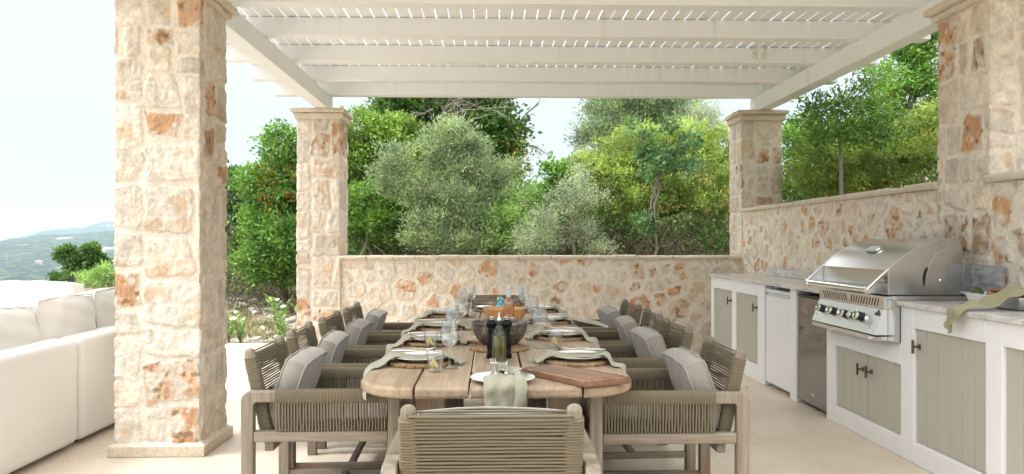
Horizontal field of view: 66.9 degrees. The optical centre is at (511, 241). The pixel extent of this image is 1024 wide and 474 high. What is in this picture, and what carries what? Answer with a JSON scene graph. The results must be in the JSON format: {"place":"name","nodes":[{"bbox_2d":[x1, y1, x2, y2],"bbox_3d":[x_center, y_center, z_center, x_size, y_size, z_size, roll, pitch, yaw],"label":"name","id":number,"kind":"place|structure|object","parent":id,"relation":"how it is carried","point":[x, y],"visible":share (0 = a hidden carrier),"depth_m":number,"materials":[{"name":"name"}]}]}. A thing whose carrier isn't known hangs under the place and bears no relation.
{"place":"outdoors","nodes":[
{"label":"outdoors","id":0,"kind":"place"},
{"bbox_2d":[0,221,353,280],"bbox_3d":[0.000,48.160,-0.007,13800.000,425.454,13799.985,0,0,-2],"label":"hills","id":1,"kind":"structure","parent":0,"point":[23,253],"depth_m":2338.14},
{"bbox_2d":[0,0,937,240],"label":"sky","id":2,"kind":"structure","parent":0,"point":[58,101],"materials":[{"name":"white"}]},
{"bbox_2d":[9,343,932,473],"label":"patio floor","id":3,"kind":"structure","parent":0,"point":[788,435],"depth_m":4.88,"materials":[{"name":"tile"}]},
{"bbox_2d":[0,296,43,307],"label":"sofa","id":4,"kind":"object","parent":3,"relation":"on","point":[5,301],"visible":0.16,"depth_m":6.19,"materials":[{"name":"white fabric"}]},
{"bbox_2d":[0,306,76,473],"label":"sofa module","id":5,"kind":"object","parent":3,"relation":"on","point":[38,397],"visible":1,"depth_m":4.54,"materials":[{"name":"white fabric"}]},
{"bbox_2d":[0,280,84,296],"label":"sofa","id":6,"kind":"object","parent":3,"relation":"on","point":[36,288],"visible":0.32,"depth_m":7.58,"materials":[{"name":"white fabric"}]},
{"bbox_2d":[8,287,115,441],"bbox_3d":[-3.293,0.832,5.635,0.995,0.975,1.560,0,0,-2],"label":"sofa module","id":7,"kind":"object","parent":3,"relation":"on","point":[85,321],"visible":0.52,"depth_m":5.19,"materials":[{"name":"white fabric"}]},
{"bbox_2d":[107,0,238,456],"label":"stone pillar","id":8,"kind":"structure","parent":3,"relation":"on","point":[170,213],"depth_m":4.77,"materials":[{"name":"stone"}]},
{"bbox_2d":[290,107,352,349],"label":"stone pillar","id":9,"kind":"structure","parent":3,"relation":"on","point":[322,198],"depth_m":9.29,"materials":[{"name":"stone"}]},
{"bbox_2d":[241,335,414,473],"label":"dining armchair","id":10,"kind":"object","parent":3,"relation":"on","point":[295,404],"visible":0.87,"depth_m":3.51,"materials":[{"name":"brown wood"}]},
{"bbox_2d":[286,321,385,467],"bbox_3d":[-0.900,0.902,4.528,0.720,0.835,0.674,0,0,-3],"label":"dining armchair","id":11,"kind":"object","parent":3,"relation":"on","point":[333,343],"visible":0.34,"depth_m":4.35,"materials":[{"name":"wicker"}]},
{"bbox_2d":[317,310,400,448],"bbox_3d":[-0.905,0.902,5.278,0.720,0.835,0.674,0,0,-2],"label":"dining armchair","id":12,"kind":"object","parent":3,"relation":"on","point":[357,330],"visible":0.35,"depth_m":5.17,"materials":[{"name":"wicker"}]},
{"bbox_2d":[342,302,413,344],"bbox_3d":[-0.921,0.902,6.068,0.720,0.835,0.674,0,0,-2],"label":"dining armchair","id":13,"kind":"object","parent":3,"relation":"on","point":[376,317],"visible":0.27,"depth_m":5.99,"materials":[{"name":"fabric"}]},
{"bbox_2d":[381,403,601,473],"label":"dining armchair","id":14,"kind":"object","parent":3,"relation":"on","point":[492,440],"visible":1,"depth_m":2.32,"materials":[{"name":"wicker"}]},
{"bbox_2d":[361,309,630,413],"bbox_3d":[-0.105,0.945,4.816,1.140,0.750,3.565,0,0,-2],"label":"dining table","id":15,"kind":"object","parent":3,"relation":"on","point":[446,388],"visible":0.48,"depth_m":3.41,"materials":[{"name":"brown wood"}]},
{"bbox_2d":[386,357,453,368],"bbox_3d":[-0.430,0.561,3.635,0.319,0.026,0.318,0,0,43],"label":"placemat","id":16,"kind":"object","parent":15,"relation":"on","point":[399,363],"visible":0.59,"depth_m":3.54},
{"bbox_2d":[394,351,446,361],"bbox_3d":[-0.425,0.542,3.631,0.264,0.022,0.264,0,0,-2],"label":"plate","id":17,"kind":"object","parent":16,"relation":"on","point":[429,360],"visible":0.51,"depth_m":3.62,"materials":[{"name":"ceramic"}]},
{"bbox_2d":[363,352,465,400],"bbox_3d":[-0.450,0.608,3.588,0.494,0.185,0.248,0,0,-18],"label":"napkin","id":18,"kind":"object","parent":17,"relation":"on","point":[385,359],"visible":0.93,"depth_m":3.58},
{"bbox_2d":[391,350,432,350],"bbox_3d":[-0.462,0.507,3.619,0.203,0.006,0.017,0,0,0],"label":"knife","id":19,"kind":"object","parent":18,"relation":"on","point":[411,350],"visible":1,"depth_m":3.61,"materials":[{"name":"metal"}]},
{"bbox_2d":[403,339,459,346],"bbox_3d":[-0.449,0.561,4.340,0.318,0.026,0.319,0,0,-3],"label":"placemat","id":20,"kind":"object","parent":15,"relation":"on","point":[416,343],"visible":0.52,"depth_m":4.24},
{"bbox_2d":[409,334,453,341],"bbox_3d":[-0.442,0.542,4.336,0.264,0.022,0.264,0,0,-2],"label":"plate","id":21,"kind":"object","parent":20,"relation":"on","point":[437,340],"visible":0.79,"depth_m":4.33,"materials":[{"name":"ceramic"}]},
{"bbox_2d":[385,333,470,353],"bbox_3d":[-0.469,0.606,4.293,0.498,0.186,0.248,0,0,-18],"label":"napkin","id":22,"kind":"object","parent":21,"relation":"on","point":[406,336],"visible":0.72,"depth_m":4.28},
{"bbox_2d":[416,325,464,331],"bbox_3d":[-0.467,0.561,5.063,0.318,0.026,0.318,0,0,-20],"label":"placemat","id":23,"kind":"object","parent":15,"relation":"on","point":[428,328],"visible":0.69,"depth_m":4.96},
{"bbox_2d":[421,321,456,327],"bbox_3d":[-0.469,0.542,5.060,0.264,0.022,0.264,0,0,-2],"label":"plate","id":24,"kind":"object","parent":23,"relation":"on","point":[439,326],"visible":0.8,"depth_m":4.99,"materials":[{"name":"ceramic"}]},
{"bbox_2d":[401,320,471,336],"bbox_3d":[-0.488,0.607,5.018,0.497,0.184,0.248,0,0,-18],"label":"napkin","id":25,"kind":"object","parent":24,"relation":"on","point":[414,325],"visible":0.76,"depth_m":5.00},
{"bbox_2d":[427,313,468,318],"bbox_3d":[-0.489,0.561,5.919,0.318,0.026,0.319,0,0,6],"label":"placemat","id":26,"kind":"object","parent":15,"relation":"on","point":[460,315],"visible":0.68,"depth_m":5.83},
{"bbox_2d":[431,310,462,314],"bbox_3d":[-0.490,0.542,5.915,0.264,0.022,0.264,0,0,-2],"label":"plate","id":27,"kind":"object","parent":26,"relation":"on","point":[446,313],"visible":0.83,"depth_m":5.86,"materials":[{"name":"ceramic"}]},
{"bbox_2d":[414,309,475,322],"bbox_3d":[-0.511,0.607,5.872,0.497,0.185,0.248,0,0,-18],"label":"napkin","id":28,"kind":"object","parent":27,"relation":"on","point":[429,311],"visible":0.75,"depth_m":5.86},
{"bbox_2d":[472,308,483,311],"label":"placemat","id":29,"kind":"object","parent":15,"relation":"on","point":[478,309],"visible":0.23,"depth_m":6.34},
{"bbox_2d":[486,317,496,358],"bbox_3d":[-0.101,0.468,3.799,0.055,0.203,0.055,0,0,-2],"label":"pepper mill","id":30,"kind":"object","parent":15,"relation":"on","point":[491,324],"visible":0.81,"depth_m":3.78,"materials":[{"name":"black paint"}]},
{"bbox_2d":[469,343,528,352],"bbox_3d":[-0.069,0.561,4.111,0.319,0.026,0.318,0,0,-36],"label":"placemat","id":31,"kind":"object","parent":15,"relation":"on","point":[515,348],"visible":0.53,"depth_m":4.05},
{"bbox_2d":[469,318,529,344],"bbox_3d":[-0.067,0.492,4.215,0.334,0.121,0.334,0,0,-2],"label":"metal bowl","id":32,"kind":"object","parent":31,"relation":"on","point":[517,332],"visible":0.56,"depth_m":4.13,"materials":[{"name":"metal"}]},
{"bbox_2d":[492,312,505,360],"bbox_3d":[-0.061,0.450,3.665,0.076,0.238,0.076,0,0,-2],"label":"oil bottle","id":33,"kind":"object","parent":15,"relation":"on","point":[498,347],"visible":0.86,"depth_m":3.64,"materials":[{"name":"green glass"}]},
{"bbox_2d":[496,297,507,305],"bbox_3d":[-0.087,0.484,5.620,0.082,0.170,0.082,0,0,43],"label":"ceramic jug","id":34,"kind":"object","parent":15,"relation":"on","point":[500,300],"visible":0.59,"depth_m":5.60,"materials":[{"name":"teal ceramic"}]},
{"bbox_2d":[470,371,534,381],"bbox_3d":[-0.038,0.558,3.155,0.264,0.022,0.264,0,0,-2],"label":"plate","id":35,"kind":"object","parent":15,"relation":"on","point":[481,375],"visible":0.27,"depth_m":3.20,"materials":[{"name":"ceramic"}]},
{"bbox_2d":[483,362,530,406],"bbox_3d":[-0.015,0.594,3.135,0.176,0.182,0.313,0,0,5],"label":"napkin","id":36,"kind":"object","parent":35,"relation":"on","point":[503,389],"visible":0.84,"depth_m":3.00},
{"bbox_2d":[490,358,496,373],"bbox_3d":[-0.072,0.504,3.152,0.025,0.010,0.185,0,8,-6],"label":"fork","id":37,"kind":"object","parent":36,"relation":"on","point":[495,370],"visible":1,"depth_m":3.19,"materials":[{"name":"metal"}]},
{"bbox_2d":[504,359,508,373],"bbox_3d":[-0.023,0.505,3.159,0.020,0.007,0.203,0,8,1],"label":"knife","id":38,"kind":"object","parent":36,"relation":"on","point":[506,365],"visible":1,"depth_m":3.14,"materials":[{"name":"metal"}]},
{"bbox_2d":[483,306,525,318],"bbox_3d":[-0.049,0.501,5.101,0.281,0.136,0.281,0,0,-2],"label":"salad bowl","id":39,"kind":"object","parent":15,"relation":"on","point":[516,312],"visible":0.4,"depth_m":5.00,"materials":[{"name":"brown wood"}]},
{"bbox_2d":[501,316,511,358],"bbox_3d":[-0.026,0.468,3.801,0.055,0.203,0.055,0,0,-2],"label":"pepper mill","id":40,"kind":"object","parent":15,"relation":"on","point":[506,324],"visible":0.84,"depth_m":3.78,"materials":[{"name":"black paint"}]},
{"bbox_2d":[503,285,513,318],"bbox_3d":[-0.021,0.421,4.861,0.077,0.296,0.078,0,0,-2],"label":"wine bottle","id":41,"kind":"object","parent":15,"relation":"on","point":[508,290],"visible":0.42,"depth_m":4.85,"materials":[{"name":"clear glass"}]},
{"bbox_2d":[525,308,558,312],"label":"placemat","id":42,"kind":"object","parent":15,"relation":"on","point":[555,310],"visible":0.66,"depth_m":6.23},
{"bbox_2d":[527,306,555,309],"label":"plate","id":43,"kind":"object","parent":42,"relation":"on","point":[541,308],"visible":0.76,"depth_m":6.26,"materials":[{"name":"ceramic"}]},
{"bbox_2d":[522,305,567,314],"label":"napkin","id":44,"kind":"object","parent":43,"relation":"on","point":[559,309],"visible":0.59,"depth_m":6.27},
{"bbox_2d":[529,319,570,324],"bbox_3d":[0.260,0.561,5.469,0.318,0.026,0.319,0,0,1],"label":"placemat","id":45,"kind":"object","parent":15,"relation":"on","point":[559,322],"visible":0.71,"depth_m":5.37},
{"bbox_2d":[532,316,567,320],"bbox_3d":[0.262,0.542,5.465,0.264,0.022,0.264,0,0,-2],"label":"plate","id":46,"kind":"object","parent":45,"relation":"on","point":[541,319],"visible":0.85,"depth_m":5.39,"materials":[{"name":"ceramic"}]},
{"bbox_2d":[524,315,608,327],"bbox_3d":[0.356,0.546,5.410,0.645,0.069,0.240,0,0,13],"label":"napkin","id":47,"kind":"object","parent":46,"relation":"on","point":[595,322],"visible":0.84,"depth_m":5.38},
{"bbox_2d":[533,334,585,341],"bbox_3d":[0.284,0.561,4.575,0.319,0.026,0.318,0,0,-18],"label":"placemat","id":48,"kind":"object","parent":15,"relation":"on","point":[543,337],"visible":0.7,"depth_m":4.48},
{"bbox_2d":[540,330,581,336],"bbox_3d":[0.288,0.542,4.570,0.264,0.022,0.264,0,0,-2],"label":"plate","id":49,"kind":"object","parent":48,"relation":"on","point":[558,335],"visible":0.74,"depth_m":4.56,"materials":[{"name":"ceramic"}]},
{"bbox_2d":[524,329,599,346],"bbox_3d":[0.295,0.605,4.531,0.470,0.189,0.253,0,0,17],"label":"napkin","id":50,"kind":"object","parent":49,"relation":"on","point":[582,331],"visible":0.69,"depth_m":4.51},
{"bbox_2d":[521,364,630,387],"bbox_3d":[0.245,0.554,3.219,0.212,0.031,0.466,0,0,-41],"label":"chopping board","id":51,"kind":"object","parent":15,"relation":"on","point":[579,377],"visible":0.94,"depth_m":3.15,"materials":[{"name":"brown wood"}]},
{"bbox_2d":[543,356,609,367],"bbox_3d":[0.307,0.561,3.675,0.318,0.026,0.319,0,0,28],"label":"placemat","id":52,"kind":"object","parent":15,"relation":"on","point":[601,361],"visible":0.6,"depth_m":3.58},
{"bbox_2d":[554,350,604,360],"bbox_3d":[0.311,0.542,3.671,0.264,0.022,0.264,0,0,-2],"label":"plate","id":53,"kind":"object","parent":52,"relation":"on","point":[581,358],"visible":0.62,"depth_m":3.61,"materials":[{"name":"ceramic"}]},
{"bbox_2d":[531,349,625,372],"bbox_3d":[0.320,0.607,3.631,0.472,0.185,0.254,0,0,17],"label":"napkin","id":54,"kind":"object","parent":53,"relation":"on","point":[551,352],"visible":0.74,"depth_m":3.62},
{"bbox_2d":[570,348,605,349],"bbox_3d":[0.342,0.507,3.666,0.203,0.006,0.017,0,0,0],"label":"knife","id":55,"kind":"object","parent":54,"relation":"on","point":[590,349],"visible":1,"depth_m":3.66,"materials":[{"name":"metal"}]},
{"bbox_2d":[467,292,524,343],"bbox_3d":[-0.138,0.902,7.104,0.674,0.835,0.720,0,0,-2],"label":"dining armchair","id":56,"kind":"object","parent":3,"relation":"on","point":[481,299],"visible":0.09,"depth_m":7.40,"materials":[{"name":"wicker"}]},
{"bbox_2d":[339,255,741,349],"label":"back wall","id":57,"kind":"structure","parent":3,"relation":"on","point":[676,289],"depth_m":9.39,"materials":[{"name":"stone"}]},
{"bbox_2d":[571,299,641,340],"bbox_3d":[0.648,0.902,6.310,0.720,0.835,0.674,0,0,-4],"label":"dining armchair","id":58,"kind":"object","parent":3,"relation":"on","point":[608,315],"visible":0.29,"depth_m":6.19,"materials":[{"name":"fabric"}]},
{"bbox_2d":[584,307,662,357],"bbox_3d":[0.670,0.902,5.500,0.720,0.835,0.674,0,0,1],"label":"dining armchair","id":59,"kind":"object","parent":3,"relation":"on","point":[625,324],"visible":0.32,"depth_m":5.46,"materials":[{"name":"wicker"}]},
{"bbox_2d":[599,317,695,469],"bbox_3d":[0.680,0.902,4.730,0.720,0.835,0.674,0,0,-4],"label":"dining armchair","id":60,"kind":"object","parent":3,"relation":"on","point":[647,347],"visible":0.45,"depth_m":4.49,"materials":[{"name":"wicker"}]},
{"bbox_2d":[581,336,749,473],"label":"dining armchair","id":61,"kind":"object","parent":3,"relation":"on","point":[691,405],"visible":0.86,"depth_m":3.45,"materials":[{"name":"wicker"}]},
{"bbox_2d":[723,110,788,273],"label":"stone pillar","id":62,"kind":"structure","parent":3,"relation":"on","point":[755,153],"depth_m":9.44,"materials":[{"name":"stone"}]},
{"bbox_2d":[766,289,789,391],"bbox_3d":[2.569,0.859,6.832,0.462,0.862,0.580,0,0,-2],"label":"dishwasher","id":63,"kind":"object","parent":3,"relation":"on","point":[778,337],"visible":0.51,"depth_m":6.80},
{"bbox_2d":[798,294,826,411],"bbox_3d":[2.590,0.874,6.106,0.459,0.893,0.570,0,0,-2],"label":"wine fridge","id":64,"kind":"object","parent":3,"relation":"on","point":[812,364],"visible":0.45,"depth_m":6.12,"materials":[{"name":"silver metal"}]},
{"bbox_2d":[740,182,938,274],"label":"side wall","id":65,"kind":"structure","parent":3,"relation":"on","point":[813,235],"depth_m":7.02,"materials":[{"name":"stone"}]},
{"bbox_2d":[709,264,1023,473],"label":"outdoor kitchen","id":66,"kind":"object","parent":3,"relation":"on","point":[929,393],"visible":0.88,"depth_m":4.58,"materials":[{"name":"paint"}]},
{"bbox_2d":[715,288,731,350],"bbox_3d":[2.295,0.840,8.431,0.069,0.642,0.657,0,0,-2],"label":"cabinet door","id":67,"kind":"structure","parent":66,"relation":"in","point":[723,298],"depth_m":8.45,"materials":[{"name":"green paint"}]},
{"bbox_2d":[738,292,757,363],"bbox_3d":[2.316,0.840,7.640,0.069,0.642,0.638,0,0,-2],"label":"cabinet door","id":68,"kind":"structure","parent":66,"relation":"in","point":[747,304],"depth_m":7.63,"materials":[{"name":"green paint"}]},
{"bbox_2d":[838,346,867,418],"bbox_3d":[2.374,0.975,5.442,0.069,0.432,0.449,0,0,-2],"label":"cabinet door","id":69,"kind":"structure","parent":66,"relation":"in","point":[852,382],"depth_m":5.42,"materials":[{"name":"green paint"}]},
{"bbox_2d":[865,355,900,433],"bbox_3d":[2.386,0.975,4.986,0.069,0.432,0.448,0,0,-2],"label":"cabinet door","id":70,"kind":"structure","parent":66,"relation":"in","point":[884,376],"depth_m":4.99,"materials":[{"name":"green paint"}]},
{"bbox_2d":[805,238,972,342],"bbox_3d":[2.547,0.298,5.285,0.708,0.644,1.040,0,0,-2],"label":"gas grill","id":71,"kind":"object","parent":66,"relation":"on","point":[869,283],"visible":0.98,"depth_m":4.91,"materials":[{"name":"metal"}]},
{"bbox_2d":[911,329,985,472],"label":"cabinet door","id":72,"kind":"structure","parent":66,"relation":"in","point":[951,370],"depth_m":4.25,"materials":[{"name":"green paint"}]},
{"bbox_2d":[962,292,1023,310],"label":"steel tray","id":73,"kind":"object","parent":66,"relation":"on","point":[1012,303],"visible":0.59,"depth_m":4.14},
{"bbox_2d":[969,286,983,293],"bbox_3d":[2.682,0.292,4.473,0.074,0.068,0.126,0,15,29],"label":"avocado","id":74,"kind":"object","parent":73,"relation":"in","point":[977,289],"visible":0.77,"depth_m":4.44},
{"bbox_2d":[943,285,1023,332],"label":"kitchen cloth","id":75,"kind":"object","parent":73,"relation":"hanging from","point":[955,312],"visible":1,"depth_m":4.11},
{"bbox_2d":[1007,348,1023,473],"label":"cabinet door","id":76,"kind":"structure","parent":66,"relation":"in","point":[1015,358],"depth_m":3.74,"materials":[{"name":"beige paint"}]},
{"bbox_2d":[923,0,1023,264],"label":"stone pillar","id":77,"kind":"structure","parent":3,"relation":"on","point":[980,130],"depth_m":4.88,"materials":[{"name":"stone"}]},
{"bbox_2d":[226,0,944,109],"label":"pergola","id":78,"kind":"object","parent":77,"relation":"on","point":[318,53],"visible":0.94,"depth_m":7.50,"materials":[{"name":"paint"}]},
{"bbox_2d":[752,47,764,58],"bbox_3d":[2.443,-1.859,7.671,0.066,0.106,0.131,0,0,-28],"label":"spotlight","id":79,"kind":"object","parent":78,"relation":"attached to","point":[760,54],"visible":1,"depth_m":7.62,"materials":[{"name":"white paint"}]},
{"bbox_2d":[983,170,1023,287],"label":"side wall","id":80,"kind":"structure","parent":3,"relation":"on","point":[1005,204],"depth_m":4.58,"materials":[{"name":"stone"}]},
{"bbox_2d":[466,336,480,342],"bbox_3d":[-0.134,0.560,4.434,0.240,0.018,0.182,0,0,10],"label":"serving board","id":81,"kind":"object","parent":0,"point":[473,339],"visible":0.27,"depth_m":4.37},
{"bbox_2d":[43,169,938,342],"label":"ground","id":82,"kind":"structure","parent":0,"point":[257,316],"depth_m":12.87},
{"bbox_2d":[45,267,76,282],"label":"garden shrub","id":83,"kind":"object","parent":82,"relation":"on","point":[64,275],"visible":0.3,"depth_m":19.58,"materials":[{"name":"green plant"}]},
{"bbox_2d":[49,239,113,278],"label":"wild oak","id":84,"kind":"object","parent":82,"relation":"on","point":[72,256],"visible":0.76,"depth_m":23.46,"materials":[{"name":"green plant"}]},
{"bbox_2d":[52,274,114,286],"bbox_3d":[-10.447,1.185,16.730,4.002,0.970,0.040,0,0,-2],"label":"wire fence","id":85,"kind":"object","parent":82,"relation":"on","point":[89,284],"visible":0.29,"depth_m":16.76,"materials":[{"name":"metal"}]},
{"bbox_2d":[70,260,115,288],"bbox_3d":[-10.705,1.157,19.352,1.600,1.512,4.039,0,0,-36],"label":"garden shrub","id":86,"kind":"object","parent":82,"relation":"on","point":[100,274],"visible":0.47,"depth_m":18.14,"materials":[{"name":"green plant"}]},
{"bbox_2d":[227,314,236,342],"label":"oleander","id":87,"kind":"object","parent":82,"relation":"on","point":[229,333],"visible":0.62,"depth_m":10.28,"materials":[{"name":"green plant"}]},
{"bbox_2d":[229,311,247,342],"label":"oleander","id":88,"kind":"object","parent":82,"relation":"on","point":[240,337],"visible":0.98,"depth_m":10.23,"materials":[{"name":"green plant"}]},
{"bbox_2d":[225,160,258,294],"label":"evergreen oak","id":89,"kind":"object","parent":82,"relation":"on","point":[231,201],"visible":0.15,"depth_m":14.83,"materials":[{"name":"green plant"}]},
{"bbox_2d":[253,336,266,340],"bbox_3d":[-3.493,1.346,10.726,0.139,0.088,0.181,-2,3,44],"label":"rock","id":90,"kind":"object","parent":82,"relation":"on","point":[259,338],"visible":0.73,"depth_m":10.67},
{"bbox_2d":[225,282,296,342],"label":"dry grass","id":91,"kind":"structure","parent":82,"relation":"on","point":[254,331],"depth_m":11.81,"materials":[{"name":"beige plant"}]},
{"bbox_2d":[227,117,296,307],"bbox_3d":[-3.694,-0.473,12.963,2.167,3.476,1.945,0,0,-35],"label":"lentisk tree","id":92,"kind":"object","parent":82,"relation":"on","point":[271,192],"visible":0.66,"depth_m":12.62,"materials":[{"name":"green plant"}]},
{"bbox_2d":[227,286,296,342],"bbox_3d":[-4.017,0.968,15.587,3.239,0.842,10.844,0,0,-2],"label":"rubble","id":93,"kind":"object","parent":82,"relation":"on","point":[246,340],"visible":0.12,"depth_m":11.29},
{"bbox_2d":[264,294,290,337],"bbox_3d":[-3.089,1.019,10.313,0.418,0.687,0.459,0,0,-2],"label":"oleander","id":94,"kind":"object","parent":82,"relation":"on","point":[278,320],"visible":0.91,"depth_m":10.32,"materials":[{"name":"green plant"}]},
{"bbox_2d":[284,318,295,322],"bbox_3d":[-3.472,1.241,12.081,0.174,0.111,0.168,-11,-13,43],"label":"rock","id":95,"kind":"object","parent":82,"relation":"on","point":[290,320],"visible":0.61,"depth_m":12.02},
{"bbox_2d":[340,100,430,254],"bbox_3d":[-2.278,-0.686,13.236,1.929,3.470,1.513,0,0,-22],"label":"mastic tree","id":96,"kind":"object","parent":82,"relation":"on","point":[398,126],"visible":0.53,"depth_m":12.86,"materials":[{"name":"green plant"}]},
{"bbox_2d":[347,174,428,254],"bbox_3d":[-2.100,0.017,12.384,1.590,2.360,1.222,0,0,-2],"label":"holm oak bush","id":97,"kind":"object","parent":82,"relation":"on","point":[365,211],"visible":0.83,"depth_m":12.17,"materials":[{"name":"green plant"}]},
{"bbox_2d":[359,110,527,254],"bbox_3d":[-1.017,-0.784,11.697,2.569,2.435,1.461,0,0,-2],"label":"olive tree","id":98,"kind":"object","parent":82,"relation":"on","point":[458,207],"visible":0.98,"depth_m":11.59,"materials":[{"name":"green plant"}]},
{"bbox_2d":[108,141,792,298],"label":"undergrowth","id":99,"kind":"object","parent":82,"relation":"on","point":[355,248],"visible":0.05,"depth_m":12.98,"materials":[{"name":"green plant"}]},
{"bbox_2d":[365,44,548,191],"bbox_3d":[-1.268,-2.203,17.006,4.246,4.429,3.725,0,0,-2],"label":"carob tree","id":100,"kind":"object","parent":82,"relation":"on","point":[503,129],"visible":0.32,"depth_m":16.61,"materials":[{"name":"green plant"}]},
{"bbox_2d":[225,194,729,314],"bbox_3d":[0.549,0.276,11.833,12.885,2.156,5.426,0,0,33],"label":"brushwood","id":101,"kind":"object","parent":82,"relation":"on","point":[636,251],"visible":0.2,"depth_m":11.95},
{"bbox_2d":[475,174,587,254],"bbox_3d":[0.325,-0.379,11.893,1.924,1.561,1.180,0,0,-27],"label":"feathery shrub","id":102,"kind":"object","parent":82,"relation":"on","point":[506,216],"visible":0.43,"depth_m":11.69,"materials":[{"name":"green plant"}]},
{"bbox_2d":[531,150,581,253],"bbox_3d":[0.688,-0.485,11.849,0.834,1.833,0.740,0,0,-2],"label":"carob sapling","id":103,"kind":"object","parent":82,"relation":"on","point":[556,169],"visible":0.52,"depth_m":11.74,"materials":[{"name":"green plant"}]},
{"bbox_2d":[499,157,624,254],"bbox_3d":[0.694,-0.345,10.975,1.793,1.745,0.939,0,0,-11],"label":"spiny shrub","id":104,"kind":"object","parent":82,"relation":"on","point":[550,228],"visible":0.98,"depth_m":10.98,"materials":[{"name":"green plant"}]},
{"bbox_2d":[562,98,710,153],"bbox_3d":[2.796,-2.027,17.174,3.444,4.016,1.922,0,0,-20],"label":"tall olive","id":105,"kind":"object","parent":82,"relation":"on","point":[616,108],"visible":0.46,"depth_m":16.93,"materials":[{"name":"green plant"}]},
{"bbox_2d":[562,115,729,253],"bbox_3d":[2.307,-0.868,12.269,3.499,2.432,1.996,0,0,-2],"label":"senna shrub","id":106,"kind":"object","parent":82,"relation":"on","point":[627,187],"visible":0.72,"depth_m":12.23,"materials":[{"name":"green plant"}]},
{"bbox_2d":[620,113,704,254],"bbox_3d":[2.167,-0.691,11.048,1.269,2.398,0.697,0,0,-2],"label":"terebinth","id":107,"kind":"object","parent":82,"relation":"on","point":[655,169],"visible":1,"depth_m":11.02,"materials":[{"name":"green plant"}]},
{"bbox_2d":[670,99,730,175],"bbox_3d":[4.090,-1.690,16.490,1.454,3.128,1.582,0,0,24],"label":"dry olive","id":108,"kind":"object","parent":82,"relation":"on","point":[713,119],"visible":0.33,"depth_m":16.50,"materials":[{"name":"green plant"}]},
{"bbox_2d":[680,91,938,254],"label":"undergrowth","id":109,"kind":"object","parent":82,"relation":"on","point":[930,175],"visible":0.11,"depth_m":10.05,"materials":[{"name":"green plant"}]},
{"bbox_2d":[782,109,872,200],"bbox_3d":[4.601,-0.822,11.352,2.472,2.356,1.298,0,0,-19],"label":"mastic shrub","id":110,"kind":"object","parent":82,"relation":"on","point":[789,136],"visible":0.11,"depth_m":11.08,"materials":[{"name":"green plant"}]},
{"bbox_2d":[785,55,925,194],"bbox_3d":[3.648,-0.692,8.290,1.398,2.825,1.004,0,0,10],"label":"slender tree","id":111,"kind":"object","parent":82,"relation":"on","point":[835,128],"visible":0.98,"depth_m":8.19,"materials":[{"name":"green plant"}]},
{"bbox_2d":[780,82,938,198],"bbox_3d":[4.102,-0.757,8.787,1.398,2.111,2.086,0,0,-29],"label":"senna shrub","id":112,"kind":"object","parent":82,"relation":"on","point":[827,181],"visible":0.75,"depth_m":8.70,"materials":[{"name":"green plant"}]},
{"bbox_2d":[862,31,938,182],"bbox_3d":[5.236,-1.341,10.312,1.297,3.366,1.189,0,0,-2],"label":"wild pear","id":113,"kind":"object","parent":82,"relation":"on","point":[923,54],"visible":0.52,"depth_m":10.02,"materials":[{"name":"green plant"}]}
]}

